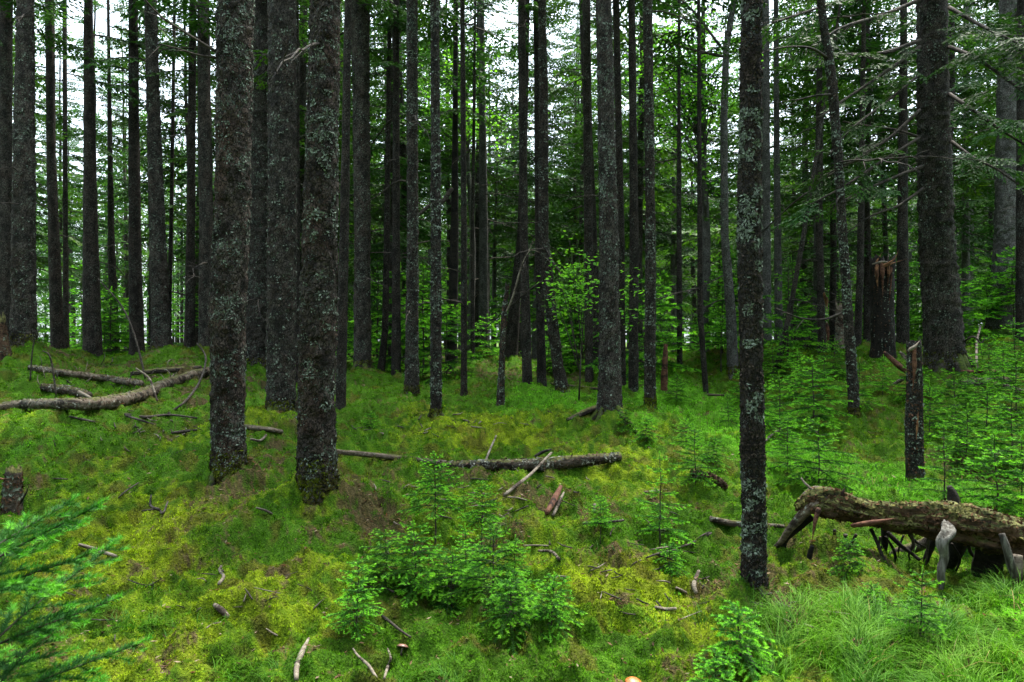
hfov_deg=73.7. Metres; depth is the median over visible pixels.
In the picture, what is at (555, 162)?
spruce tree
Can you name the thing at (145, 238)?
spruce tree
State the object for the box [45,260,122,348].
young spruce
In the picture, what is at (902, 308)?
spruce tree
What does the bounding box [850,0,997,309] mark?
spruce tree
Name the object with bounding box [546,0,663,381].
spruce tree
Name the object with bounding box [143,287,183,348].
young spruce
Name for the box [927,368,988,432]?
spruce sapling
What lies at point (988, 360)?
spruce sapling
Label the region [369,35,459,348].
spruce tree
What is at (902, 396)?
spruce sapling
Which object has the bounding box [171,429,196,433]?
fallen stick
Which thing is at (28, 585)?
spruce sapling
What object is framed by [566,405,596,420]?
fallen log
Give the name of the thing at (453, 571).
spruce sapling
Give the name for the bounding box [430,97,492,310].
spruce tree
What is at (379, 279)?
young spruce
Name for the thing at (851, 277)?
spruce tree
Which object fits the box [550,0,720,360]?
spruce tree
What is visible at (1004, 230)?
spruce tree
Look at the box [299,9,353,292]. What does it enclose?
spruce tree
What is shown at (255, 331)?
spruce tree
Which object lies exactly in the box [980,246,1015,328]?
young spruce
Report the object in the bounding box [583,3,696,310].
spruce tree
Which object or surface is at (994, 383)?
fallen stick
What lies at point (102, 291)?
young spruce
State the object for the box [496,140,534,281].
spruce tree
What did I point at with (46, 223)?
spruce tree
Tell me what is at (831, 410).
spruce sapling
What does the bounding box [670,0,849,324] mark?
spruce tree
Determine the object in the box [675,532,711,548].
fallen stick
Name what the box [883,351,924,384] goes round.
torn plank
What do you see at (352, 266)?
spruce tree
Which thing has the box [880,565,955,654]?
spruce sapling
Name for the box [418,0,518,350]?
spruce tree
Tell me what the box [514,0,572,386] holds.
spruce tree
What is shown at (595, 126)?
spruce tree
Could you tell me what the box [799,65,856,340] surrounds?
spruce tree
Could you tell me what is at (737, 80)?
spruce tree
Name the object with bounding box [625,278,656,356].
young spruce
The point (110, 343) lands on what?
young spruce
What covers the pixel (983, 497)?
spruce sapling
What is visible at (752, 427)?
spruce tree
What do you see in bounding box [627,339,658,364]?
young spruce
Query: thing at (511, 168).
spruce tree
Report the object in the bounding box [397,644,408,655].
mushroom
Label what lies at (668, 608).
fallen stick
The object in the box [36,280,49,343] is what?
young spruce
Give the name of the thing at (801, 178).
spruce tree
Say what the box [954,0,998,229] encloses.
spruce tree
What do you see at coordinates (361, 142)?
spruce tree
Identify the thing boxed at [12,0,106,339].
spruce tree
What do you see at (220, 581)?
fallen stick
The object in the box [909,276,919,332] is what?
young spruce
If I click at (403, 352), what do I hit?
young spruce
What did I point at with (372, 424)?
spruce sapling
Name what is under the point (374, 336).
young spruce
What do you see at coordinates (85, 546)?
fallen stick
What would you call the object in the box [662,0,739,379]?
spruce tree
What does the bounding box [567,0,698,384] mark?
spruce tree
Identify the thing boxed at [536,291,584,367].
young spruce
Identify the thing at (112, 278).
spruce tree
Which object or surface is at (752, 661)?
fallen stick
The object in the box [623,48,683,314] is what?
spruce tree
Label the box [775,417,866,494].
spruce sapling
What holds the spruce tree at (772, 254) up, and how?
on the ground at (246, 483)
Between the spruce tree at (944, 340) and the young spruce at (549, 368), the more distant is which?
the young spruce at (549, 368)
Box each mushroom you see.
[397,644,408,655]
[625,676,640,681]
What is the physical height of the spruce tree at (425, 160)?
17.038 m
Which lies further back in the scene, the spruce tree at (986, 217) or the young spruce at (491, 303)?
the spruce tree at (986, 217)
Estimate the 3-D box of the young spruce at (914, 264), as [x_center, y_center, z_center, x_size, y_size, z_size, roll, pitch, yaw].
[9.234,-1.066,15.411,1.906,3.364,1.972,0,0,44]
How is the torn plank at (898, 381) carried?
on the ground at (246, 483)
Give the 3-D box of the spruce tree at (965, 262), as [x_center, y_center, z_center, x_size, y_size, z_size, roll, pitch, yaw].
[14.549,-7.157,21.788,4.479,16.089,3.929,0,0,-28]
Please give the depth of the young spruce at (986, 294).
13.77 m
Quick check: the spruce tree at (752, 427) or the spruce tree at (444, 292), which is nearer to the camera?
the spruce tree at (752, 427)
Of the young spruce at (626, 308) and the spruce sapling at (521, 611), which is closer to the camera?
the spruce sapling at (521, 611)
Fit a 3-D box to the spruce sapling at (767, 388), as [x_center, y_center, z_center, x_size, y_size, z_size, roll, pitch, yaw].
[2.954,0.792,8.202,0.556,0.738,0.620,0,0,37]
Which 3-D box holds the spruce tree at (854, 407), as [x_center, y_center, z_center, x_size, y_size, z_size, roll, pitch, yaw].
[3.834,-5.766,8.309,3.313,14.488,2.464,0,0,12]
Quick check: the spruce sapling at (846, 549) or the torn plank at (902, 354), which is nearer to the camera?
the spruce sapling at (846, 549)
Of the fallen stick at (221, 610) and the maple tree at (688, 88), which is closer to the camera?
the fallen stick at (221, 610)
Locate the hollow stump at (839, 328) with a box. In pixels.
[823,293,844,352]
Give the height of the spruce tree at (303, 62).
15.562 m
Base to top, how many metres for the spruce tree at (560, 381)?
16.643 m
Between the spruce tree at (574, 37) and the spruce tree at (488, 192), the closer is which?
the spruce tree at (574, 37)
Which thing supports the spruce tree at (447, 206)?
on the ground at (246, 483)
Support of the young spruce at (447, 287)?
on the ground at (246, 483)
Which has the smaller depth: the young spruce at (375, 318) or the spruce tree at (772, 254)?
the young spruce at (375, 318)
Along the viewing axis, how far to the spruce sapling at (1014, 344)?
10.73 m
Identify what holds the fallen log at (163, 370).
on the ground at (246, 483)
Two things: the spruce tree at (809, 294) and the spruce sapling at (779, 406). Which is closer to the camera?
the spruce sapling at (779, 406)
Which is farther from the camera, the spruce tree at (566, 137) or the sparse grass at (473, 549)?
the spruce tree at (566, 137)
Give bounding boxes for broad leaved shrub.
[530,230,670,399]
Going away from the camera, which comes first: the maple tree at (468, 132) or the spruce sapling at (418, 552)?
the spruce sapling at (418, 552)
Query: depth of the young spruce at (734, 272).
14.20 m
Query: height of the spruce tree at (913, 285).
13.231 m
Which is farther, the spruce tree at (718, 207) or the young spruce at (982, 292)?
the spruce tree at (718, 207)
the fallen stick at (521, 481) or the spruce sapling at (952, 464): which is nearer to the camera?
the fallen stick at (521, 481)
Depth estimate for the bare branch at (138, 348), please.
10.41 m
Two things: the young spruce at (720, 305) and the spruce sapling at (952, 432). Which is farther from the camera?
the young spruce at (720, 305)
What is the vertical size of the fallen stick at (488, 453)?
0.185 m
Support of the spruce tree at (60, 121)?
on the ground at (246, 483)
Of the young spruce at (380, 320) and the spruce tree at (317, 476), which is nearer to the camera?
the spruce tree at (317, 476)
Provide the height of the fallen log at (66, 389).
0.189 m
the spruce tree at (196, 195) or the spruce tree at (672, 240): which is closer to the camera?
the spruce tree at (672, 240)
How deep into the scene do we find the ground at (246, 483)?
4.79 m
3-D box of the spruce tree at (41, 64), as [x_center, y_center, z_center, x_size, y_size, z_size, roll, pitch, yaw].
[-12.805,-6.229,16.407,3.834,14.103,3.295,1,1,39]
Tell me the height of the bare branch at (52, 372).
0.644 m
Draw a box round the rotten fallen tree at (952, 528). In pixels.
[774,477,1023,589]
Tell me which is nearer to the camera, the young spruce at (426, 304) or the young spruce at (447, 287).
the young spruce at (447, 287)
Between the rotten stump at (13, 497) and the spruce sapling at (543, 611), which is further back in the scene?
the rotten stump at (13, 497)
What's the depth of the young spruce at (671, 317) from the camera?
18.05 m
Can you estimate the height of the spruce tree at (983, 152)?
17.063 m
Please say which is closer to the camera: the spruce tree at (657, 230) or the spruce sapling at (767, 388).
the spruce sapling at (767, 388)
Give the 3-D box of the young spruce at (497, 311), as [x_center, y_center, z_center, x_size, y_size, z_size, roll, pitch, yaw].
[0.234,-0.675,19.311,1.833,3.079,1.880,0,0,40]
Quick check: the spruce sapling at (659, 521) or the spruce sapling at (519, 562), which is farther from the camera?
the spruce sapling at (659, 521)
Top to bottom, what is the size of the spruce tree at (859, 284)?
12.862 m
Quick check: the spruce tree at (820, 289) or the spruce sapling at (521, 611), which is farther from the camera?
the spruce tree at (820, 289)
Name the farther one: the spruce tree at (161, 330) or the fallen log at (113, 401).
the spruce tree at (161, 330)
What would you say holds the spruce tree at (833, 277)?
on the ground at (246, 483)
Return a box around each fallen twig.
[523,544,548,546]
[602,591,621,599]
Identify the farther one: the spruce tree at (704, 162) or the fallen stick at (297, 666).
the spruce tree at (704, 162)
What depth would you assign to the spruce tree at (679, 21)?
12.96 m
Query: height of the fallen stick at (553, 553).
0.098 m
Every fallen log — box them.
[0,367,209,410]
[28,364,143,385]
[39,383,92,397]
[130,365,201,374]
[244,424,282,433]
[337,449,446,465]
[437,449,621,470]
[550,382,723,395]
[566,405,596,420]
[690,469,727,489]
[709,516,784,527]
[960,376,1011,387]
[961,369,1005,373]
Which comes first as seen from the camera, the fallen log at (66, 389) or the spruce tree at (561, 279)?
the fallen log at (66, 389)
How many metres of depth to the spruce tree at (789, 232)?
37.72 m
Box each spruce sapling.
[0,491,152,681]
[321,555,385,639]
[348,529,426,590]
[361,411,381,428]
[377,520,453,606]
[397,451,469,543]
[410,545,485,624]
[441,523,489,597]
[442,520,550,628]
[456,480,504,545]
[476,574,549,655]
[494,534,544,607]
[522,572,587,646]
[583,495,620,543]
[616,408,637,433]
[630,417,660,448]
[633,450,695,545]
[654,541,689,594]
[660,373,696,402]
[666,417,703,449]
[669,425,724,486]
[684,646,739,681]
[697,435,732,472]
[698,599,782,681]
[716,391,739,424]
[725,368,739,401]
[734,380,780,429]
[762,339,794,378]
[764,372,803,440]
[765,412,809,474]
[772,350,823,399]
[773,329,801,369]
[773,355,853,428]
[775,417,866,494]
[810,338,845,378]
[811,343,843,393]
[827,536,870,582]
[834,360,886,409]
[850,581,886,624]
[868,354,895,394]
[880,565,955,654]
[886,365,944,402]
[898,380,950,440]
[900,419,975,499]
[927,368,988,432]
[930,405,997,473]
[934,400,985,453]
[954,383,1023,448]
[954,430,1023,516]
[955,366,996,409]
[967,393,1023,474]
[968,334,1012,377]
[982,342,1023,392]
[985,352,1023,417]
[988,318,1023,367]
[992,434,1023,514]
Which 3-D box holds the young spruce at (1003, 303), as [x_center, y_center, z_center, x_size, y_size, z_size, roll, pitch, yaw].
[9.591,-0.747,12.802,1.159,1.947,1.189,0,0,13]
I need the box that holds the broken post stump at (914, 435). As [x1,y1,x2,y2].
[904,340,925,481]
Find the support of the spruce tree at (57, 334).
on the ground at (246, 483)
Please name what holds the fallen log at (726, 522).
on the ground at (246, 483)
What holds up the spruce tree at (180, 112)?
on the ground at (246, 483)
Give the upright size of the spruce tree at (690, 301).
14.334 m
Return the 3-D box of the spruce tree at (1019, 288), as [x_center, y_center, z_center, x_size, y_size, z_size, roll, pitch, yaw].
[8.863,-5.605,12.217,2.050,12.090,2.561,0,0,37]
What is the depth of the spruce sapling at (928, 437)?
7.67 m
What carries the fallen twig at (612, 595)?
on the ground at (246, 483)
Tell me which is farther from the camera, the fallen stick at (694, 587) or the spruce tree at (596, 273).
the spruce tree at (596, 273)
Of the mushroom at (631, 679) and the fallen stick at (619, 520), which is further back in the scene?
the fallen stick at (619, 520)
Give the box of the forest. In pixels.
[12,97,993,348]
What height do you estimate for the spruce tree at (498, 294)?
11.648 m
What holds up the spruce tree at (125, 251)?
on the ground at (246, 483)
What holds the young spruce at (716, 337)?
on the ground at (246, 483)
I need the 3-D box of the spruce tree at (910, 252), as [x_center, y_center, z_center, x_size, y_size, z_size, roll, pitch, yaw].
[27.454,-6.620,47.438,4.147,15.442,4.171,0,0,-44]
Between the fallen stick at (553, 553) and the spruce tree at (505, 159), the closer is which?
the fallen stick at (553, 553)
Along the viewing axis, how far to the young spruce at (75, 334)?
21.56 m
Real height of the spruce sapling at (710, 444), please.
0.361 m
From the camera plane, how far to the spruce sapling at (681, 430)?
6.96 m
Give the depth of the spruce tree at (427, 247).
46.03 m
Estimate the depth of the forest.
53.92 m
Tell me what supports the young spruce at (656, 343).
on the ground at (246, 483)
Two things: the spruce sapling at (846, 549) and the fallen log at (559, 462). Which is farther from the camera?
the fallen log at (559, 462)
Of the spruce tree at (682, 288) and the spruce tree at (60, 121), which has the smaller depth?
the spruce tree at (60, 121)
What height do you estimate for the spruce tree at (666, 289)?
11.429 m
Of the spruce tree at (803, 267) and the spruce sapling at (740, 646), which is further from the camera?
the spruce tree at (803, 267)
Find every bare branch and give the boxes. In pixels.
[29,329,39,380]
[43,351,56,395]
[98,279,145,378]
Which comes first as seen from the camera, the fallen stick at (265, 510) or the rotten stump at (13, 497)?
the fallen stick at (265, 510)
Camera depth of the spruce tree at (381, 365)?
12.76 m
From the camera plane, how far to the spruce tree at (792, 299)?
11.97 m
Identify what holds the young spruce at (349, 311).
on the ground at (246, 483)
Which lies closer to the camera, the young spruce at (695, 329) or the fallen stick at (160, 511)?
the fallen stick at (160, 511)
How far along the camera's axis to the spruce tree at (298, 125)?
12.67 m
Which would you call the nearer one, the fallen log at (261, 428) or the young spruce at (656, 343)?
the fallen log at (261, 428)
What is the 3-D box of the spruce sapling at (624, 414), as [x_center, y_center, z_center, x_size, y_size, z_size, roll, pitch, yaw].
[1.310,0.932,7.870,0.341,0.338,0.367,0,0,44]
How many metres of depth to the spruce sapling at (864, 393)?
8.93 m
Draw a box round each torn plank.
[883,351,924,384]
[892,378,903,385]
[899,351,906,360]
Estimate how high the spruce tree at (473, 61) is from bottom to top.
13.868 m
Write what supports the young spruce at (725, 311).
on the ground at (246, 483)
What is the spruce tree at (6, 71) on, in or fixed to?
on the ground at (246, 483)
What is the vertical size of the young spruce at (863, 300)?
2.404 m
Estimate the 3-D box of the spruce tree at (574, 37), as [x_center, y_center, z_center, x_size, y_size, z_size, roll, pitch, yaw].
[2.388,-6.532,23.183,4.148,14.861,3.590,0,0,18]
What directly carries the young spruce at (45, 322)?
on the ground at (246, 483)
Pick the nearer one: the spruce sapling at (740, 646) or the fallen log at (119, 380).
the spruce sapling at (740, 646)
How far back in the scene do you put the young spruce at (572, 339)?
14.37 m
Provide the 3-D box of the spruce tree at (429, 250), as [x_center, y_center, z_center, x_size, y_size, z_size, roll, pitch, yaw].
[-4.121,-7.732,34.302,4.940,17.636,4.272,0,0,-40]
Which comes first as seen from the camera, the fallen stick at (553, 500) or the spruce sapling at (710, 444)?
the fallen stick at (553, 500)
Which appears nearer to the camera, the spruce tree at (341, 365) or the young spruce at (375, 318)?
the spruce tree at (341, 365)
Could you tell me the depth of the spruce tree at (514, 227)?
36.06 m
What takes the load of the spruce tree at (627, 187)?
on the ground at (246, 483)
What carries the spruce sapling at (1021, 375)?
on the ground at (246, 483)
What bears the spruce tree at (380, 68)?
on the ground at (246, 483)
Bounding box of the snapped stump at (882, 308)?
[869,250,901,358]
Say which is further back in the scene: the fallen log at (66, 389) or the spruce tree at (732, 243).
the spruce tree at (732, 243)
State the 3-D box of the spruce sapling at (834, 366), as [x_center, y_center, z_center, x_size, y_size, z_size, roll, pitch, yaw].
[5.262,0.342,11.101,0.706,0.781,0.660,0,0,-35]
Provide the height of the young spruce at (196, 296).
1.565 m
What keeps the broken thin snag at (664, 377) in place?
on the ground at (246, 483)
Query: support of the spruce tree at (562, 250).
on the ground at (246, 483)
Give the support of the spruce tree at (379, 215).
on the ground at (246, 483)
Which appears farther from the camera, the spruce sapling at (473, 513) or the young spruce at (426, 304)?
the young spruce at (426, 304)
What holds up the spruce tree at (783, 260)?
on the ground at (246, 483)
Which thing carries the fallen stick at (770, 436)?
on the ground at (246, 483)
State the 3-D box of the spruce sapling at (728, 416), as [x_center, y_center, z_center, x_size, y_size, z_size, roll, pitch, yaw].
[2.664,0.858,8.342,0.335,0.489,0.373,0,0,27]
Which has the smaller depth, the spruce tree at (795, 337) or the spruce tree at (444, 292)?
the spruce tree at (795, 337)
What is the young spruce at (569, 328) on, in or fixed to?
on the ground at (246, 483)
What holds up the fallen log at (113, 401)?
on the ground at (246, 483)
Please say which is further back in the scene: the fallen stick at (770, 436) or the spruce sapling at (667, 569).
the fallen stick at (770, 436)
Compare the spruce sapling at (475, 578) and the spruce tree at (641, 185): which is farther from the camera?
the spruce tree at (641, 185)
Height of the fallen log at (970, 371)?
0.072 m
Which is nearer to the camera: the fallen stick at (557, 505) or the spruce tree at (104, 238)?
the fallen stick at (557, 505)
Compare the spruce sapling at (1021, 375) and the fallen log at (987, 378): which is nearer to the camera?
the spruce sapling at (1021, 375)
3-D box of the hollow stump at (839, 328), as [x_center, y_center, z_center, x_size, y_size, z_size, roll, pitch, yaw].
[6.140,-0.115,12.996,0.510,1.609,0.272,0,0,0]
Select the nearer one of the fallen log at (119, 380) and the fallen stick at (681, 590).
the fallen stick at (681, 590)
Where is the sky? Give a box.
[12,0,998,342]
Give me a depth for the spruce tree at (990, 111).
20.93 m
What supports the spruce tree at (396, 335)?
on the ground at (246, 483)
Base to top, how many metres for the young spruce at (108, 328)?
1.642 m
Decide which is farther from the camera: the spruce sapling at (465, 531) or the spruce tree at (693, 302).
the spruce tree at (693, 302)
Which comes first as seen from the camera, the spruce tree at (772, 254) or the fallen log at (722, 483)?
the fallen log at (722, 483)
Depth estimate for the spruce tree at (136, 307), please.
13.42 m
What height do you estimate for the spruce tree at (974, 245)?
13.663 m
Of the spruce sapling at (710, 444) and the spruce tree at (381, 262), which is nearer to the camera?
the spruce sapling at (710, 444)
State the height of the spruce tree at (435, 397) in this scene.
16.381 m
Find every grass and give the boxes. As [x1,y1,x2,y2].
[0,346,1023,681]
[3,379,1017,681]
[673,413,1023,681]
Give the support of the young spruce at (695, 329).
on the ground at (246, 483)
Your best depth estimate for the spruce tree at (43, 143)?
15.16 m
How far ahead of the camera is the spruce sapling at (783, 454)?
6.28 m
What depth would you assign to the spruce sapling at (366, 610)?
3.45 m
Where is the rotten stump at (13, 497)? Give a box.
[0,464,29,514]
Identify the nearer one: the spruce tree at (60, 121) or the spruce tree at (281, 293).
the spruce tree at (281, 293)
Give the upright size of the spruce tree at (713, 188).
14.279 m
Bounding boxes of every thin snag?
[495,241,549,405]
[661,343,667,392]
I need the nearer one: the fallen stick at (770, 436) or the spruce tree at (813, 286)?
the fallen stick at (770, 436)
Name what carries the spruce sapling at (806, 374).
on the ground at (246, 483)
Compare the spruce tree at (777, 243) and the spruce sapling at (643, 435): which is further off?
the spruce tree at (777, 243)
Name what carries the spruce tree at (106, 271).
on the ground at (246, 483)
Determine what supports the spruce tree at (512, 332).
on the ground at (246, 483)
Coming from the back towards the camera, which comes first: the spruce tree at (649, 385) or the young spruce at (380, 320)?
the young spruce at (380, 320)
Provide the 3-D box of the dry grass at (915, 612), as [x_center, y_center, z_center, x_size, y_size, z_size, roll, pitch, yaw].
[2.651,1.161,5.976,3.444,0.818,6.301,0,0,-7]
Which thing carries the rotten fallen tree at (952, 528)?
on the ground at (246, 483)
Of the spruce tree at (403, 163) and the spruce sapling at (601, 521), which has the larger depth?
the spruce tree at (403, 163)
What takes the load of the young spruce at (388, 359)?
on the ground at (246, 483)
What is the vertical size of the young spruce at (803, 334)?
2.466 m
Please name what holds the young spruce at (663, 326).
on the ground at (246, 483)
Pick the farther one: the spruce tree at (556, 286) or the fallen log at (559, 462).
the spruce tree at (556, 286)
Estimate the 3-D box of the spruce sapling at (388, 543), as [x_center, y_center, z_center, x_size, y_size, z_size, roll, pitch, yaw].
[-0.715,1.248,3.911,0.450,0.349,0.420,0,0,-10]
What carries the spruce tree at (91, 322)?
on the ground at (246, 483)
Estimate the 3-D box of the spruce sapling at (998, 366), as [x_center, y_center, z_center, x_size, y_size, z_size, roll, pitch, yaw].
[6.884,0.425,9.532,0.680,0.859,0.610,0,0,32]
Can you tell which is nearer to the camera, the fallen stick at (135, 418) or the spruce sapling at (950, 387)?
the fallen stick at (135, 418)
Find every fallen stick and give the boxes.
[69,416,94,421]
[78,543,116,557]
[118,482,138,498]
[124,413,197,418]
[125,414,153,423]
[142,501,168,513]
[149,495,159,509]
[167,343,206,413]
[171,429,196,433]
[213,603,229,618]
[217,565,224,585]
[250,434,266,441]
[256,507,272,513]
[294,637,309,680]
[352,648,377,677]
[369,607,411,638]
[383,648,391,678]
[485,435,496,459]
[503,452,551,496]
[538,549,560,560]
[545,485,562,514]
[552,492,564,516]
[582,519,623,524]
[646,549,676,557]
[654,605,676,610]
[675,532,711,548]
[675,587,686,593]
[692,570,699,594]
[746,649,757,669]
[765,428,781,441]
[975,325,980,368]
[991,381,1023,391]
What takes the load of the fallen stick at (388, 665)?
on the ground at (246, 483)
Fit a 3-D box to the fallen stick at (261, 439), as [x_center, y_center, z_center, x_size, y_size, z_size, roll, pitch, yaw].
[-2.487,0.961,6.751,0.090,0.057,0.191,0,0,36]
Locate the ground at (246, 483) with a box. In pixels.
[0,329,1023,681]
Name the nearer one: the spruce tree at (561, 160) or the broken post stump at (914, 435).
the broken post stump at (914, 435)
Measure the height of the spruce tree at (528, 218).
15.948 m
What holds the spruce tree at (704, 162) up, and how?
on the ground at (246, 483)
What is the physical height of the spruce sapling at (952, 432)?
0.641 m
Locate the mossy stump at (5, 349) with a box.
[0,313,11,360]
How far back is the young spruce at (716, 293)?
22.48 m
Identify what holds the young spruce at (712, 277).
on the ground at (246, 483)
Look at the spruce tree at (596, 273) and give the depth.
14.41 m
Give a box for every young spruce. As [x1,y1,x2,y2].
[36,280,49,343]
[38,309,81,349]
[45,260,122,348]
[69,304,122,349]
[70,286,128,355]
[70,288,149,356]
[72,275,128,349]
[78,299,128,353]
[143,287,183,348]
[175,293,197,329]
[335,311,353,353]
[347,241,405,361]
[347,275,381,353]
[347,289,353,354]
[348,262,430,371]
[350,302,387,357]
[350,325,390,370]
[371,301,381,339]
[379,264,460,376]
[387,285,447,356]
[401,284,429,354]
[402,304,488,384]
[404,266,470,330]
[467,314,500,357]
[478,264,545,356]
[489,296,506,351]
[532,319,576,372]
[533,263,584,356]
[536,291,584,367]
[545,264,599,367]
[546,313,598,371]
[584,269,707,381]
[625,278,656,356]
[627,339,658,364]
[628,278,696,349]
[639,334,675,361]
[655,296,670,344]
[682,245,781,353]
[683,326,709,349]
[684,318,697,344]
[688,286,725,346]
[694,266,738,345]
[698,307,738,371]
[703,260,739,353]
[710,280,738,322]
[763,257,836,355]
[772,259,832,343]
[783,305,832,350]
[807,283,862,326]
[851,278,913,332]
[894,228,967,344]
[895,283,980,339]
[895,296,919,339]
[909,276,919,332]
[911,265,1008,346]
[962,276,1015,328]
[963,262,991,332]
[964,244,992,328]
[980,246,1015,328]
[983,252,1015,309]
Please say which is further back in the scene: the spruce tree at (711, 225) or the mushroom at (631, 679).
the spruce tree at (711, 225)
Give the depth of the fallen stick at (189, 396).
9.16 m
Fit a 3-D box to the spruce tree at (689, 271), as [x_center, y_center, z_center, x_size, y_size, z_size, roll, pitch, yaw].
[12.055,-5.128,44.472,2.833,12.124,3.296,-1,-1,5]
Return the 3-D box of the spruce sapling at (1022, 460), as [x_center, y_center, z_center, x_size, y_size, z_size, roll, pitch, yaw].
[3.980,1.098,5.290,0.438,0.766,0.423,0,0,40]
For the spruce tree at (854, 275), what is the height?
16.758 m
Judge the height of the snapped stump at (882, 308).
2.270 m
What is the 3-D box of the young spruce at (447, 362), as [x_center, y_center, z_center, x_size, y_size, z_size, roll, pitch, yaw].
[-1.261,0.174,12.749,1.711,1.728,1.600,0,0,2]
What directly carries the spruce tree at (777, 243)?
on the ground at (246, 483)
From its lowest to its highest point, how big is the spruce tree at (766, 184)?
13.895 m
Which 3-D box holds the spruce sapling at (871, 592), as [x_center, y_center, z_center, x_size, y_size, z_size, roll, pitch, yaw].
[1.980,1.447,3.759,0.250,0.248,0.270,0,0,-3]
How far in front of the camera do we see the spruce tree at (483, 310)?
15.92 m
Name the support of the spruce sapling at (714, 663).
on the ground at (246, 483)
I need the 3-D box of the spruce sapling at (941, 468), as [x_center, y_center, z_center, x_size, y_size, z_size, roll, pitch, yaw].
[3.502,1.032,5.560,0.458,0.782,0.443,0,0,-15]
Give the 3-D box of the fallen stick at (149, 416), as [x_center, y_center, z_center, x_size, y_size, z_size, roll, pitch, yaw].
[-3.859,0.826,7.670,0.799,0.074,0.373,0,0,0]
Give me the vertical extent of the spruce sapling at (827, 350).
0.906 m
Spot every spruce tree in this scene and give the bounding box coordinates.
[0,0,42,336]
[0,0,94,347]
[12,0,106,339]
[12,0,107,348]
[12,2,47,250]
[12,23,45,162]
[13,0,122,348]
[35,0,145,356]
[35,18,104,293]
[36,79,99,345]
[40,140,104,346]
[42,0,148,309]
[59,0,213,355]
[69,7,174,350]
[70,0,215,350]
[71,0,165,353]
[76,0,198,348]
[98,92,148,350]
[98,172,122,349]
[105,0,216,342]
[106,0,214,321]
[110,0,216,347]
[126,0,217,345]
[140,0,255,485]
[142,35,215,304]
[160,0,216,300]
[176,0,343,368]
[179,118,214,292]
[213,0,383,382]
[264,0,298,412]
[269,0,341,505]
[296,0,351,409]
[297,0,441,370]
[299,1,400,309]
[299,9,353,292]
[306,1,383,354]
[307,0,385,350]
[337,0,470,370]
[338,78,383,353]
[339,1,430,355]
[339,5,493,359]
[340,0,459,375]
[340,0,478,371]
[349,0,401,331]
[349,0,448,327]
[349,114,382,319]
[353,0,458,396]
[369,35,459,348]
[399,0,508,370]
[399,0,533,360]
[400,10,467,346]
[400,98,445,348]
[406,0,518,326]
[416,0,492,395]
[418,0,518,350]
[419,148,446,348]
[425,185,446,300]
[426,0,455,422]
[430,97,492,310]
[441,155,492,309]
[441,177,469,350]
[442,27,516,337]
[448,0,534,347]
[457,0,579,383]
[459,57,534,346]
[470,0,592,357]
[473,0,572,392]
[475,0,598,358]
[487,4,573,353]
[490,110,534,296]
[490,209,529,304]
[492,125,533,292]
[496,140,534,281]
[498,15,583,278]
[498,84,533,351]
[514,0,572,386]
[518,0,628,370]
[528,0,643,344]
[529,11,599,347]
[545,175,578,346]
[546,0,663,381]
[548,7,598,345]
[548,56,597,336]
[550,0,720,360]
[551,2,644,286]
[551,169,597,280]
[552,99,598,323]
[554,0,628,278]
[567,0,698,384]
[581,2,690,296]
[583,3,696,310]
[590,0,638,433]
[591,0,644,391]
[612,0,768,364]
[619,0,779,392]
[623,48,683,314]
[623,81,685,345]
[624,0,739,351]
[642,0,739,409]
[643,17,733,351]
[655,106,711,322]
[656,176,696,350]
[656,189,684,342]
[660,2,736,343]
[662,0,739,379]
[662,111,716,344]
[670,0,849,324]
[681,19,793,334]
[683,179,710,323]
[683,182,713,342]
[687,0,739,344]
[688,128,737,345]
[695,170,724,341]
[706,0,812,345]
[713,175,772,300]
[715,0,816,340]
[733,0,852,343]
[734,0,1023,387]
[735,0,782,614]
[735,0,896,348]
[738,0,989,417]
[763,0,910,372]
[769,0,916,352]
[770,0,871,348]
[770,0,915,350]
[770,2,874,339]
[771,97,808,340]
[771,102,849,349]
[771,126,790,308]
[771,129,807,295]
[771,137,798,321]
[774,0,963,342]
[785,0,915,346]
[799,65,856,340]
[808,5,915,335]
[813,64,890,310]
[823,0,963,270]
[825,176,857,316]
[827,0,982,343]
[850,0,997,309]
[874,0,996,279]
[876,176,919,321]
[895,1,997,332]
[895,54,990,292]
[908,107,985,324]
[915,2,997,324]
[948,0,1016,329]
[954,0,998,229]
[954,7,995,321]
[954,8,998,309]
[954,114,986,292]
[965,0,1023,342]
[974,8,998,286]
[974,85,994,282]
[984,45,996,200]
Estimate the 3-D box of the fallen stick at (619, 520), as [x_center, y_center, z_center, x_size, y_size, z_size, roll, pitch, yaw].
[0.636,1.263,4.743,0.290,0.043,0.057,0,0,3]
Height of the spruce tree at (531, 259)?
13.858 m
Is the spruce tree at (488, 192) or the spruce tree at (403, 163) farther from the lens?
the spruce tree at (488, 192)
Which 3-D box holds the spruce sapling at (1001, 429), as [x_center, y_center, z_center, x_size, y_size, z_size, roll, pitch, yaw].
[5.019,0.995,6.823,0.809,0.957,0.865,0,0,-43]
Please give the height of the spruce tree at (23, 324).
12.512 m
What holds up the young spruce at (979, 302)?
on the ground at (246, 483)
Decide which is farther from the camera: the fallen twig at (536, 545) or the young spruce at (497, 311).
the young spruce at (497, 311)
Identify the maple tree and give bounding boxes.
[374,33,562,350]
[593,1,816,350]
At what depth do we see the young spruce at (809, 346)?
16.42 m
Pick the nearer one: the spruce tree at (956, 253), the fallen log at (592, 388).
the fallen log at (592, 388)
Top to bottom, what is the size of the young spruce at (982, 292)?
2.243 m
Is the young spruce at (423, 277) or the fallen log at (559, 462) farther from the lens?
the young spruce at (423, 277)
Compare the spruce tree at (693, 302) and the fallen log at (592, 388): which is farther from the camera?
the spruce tree at (693, 302)

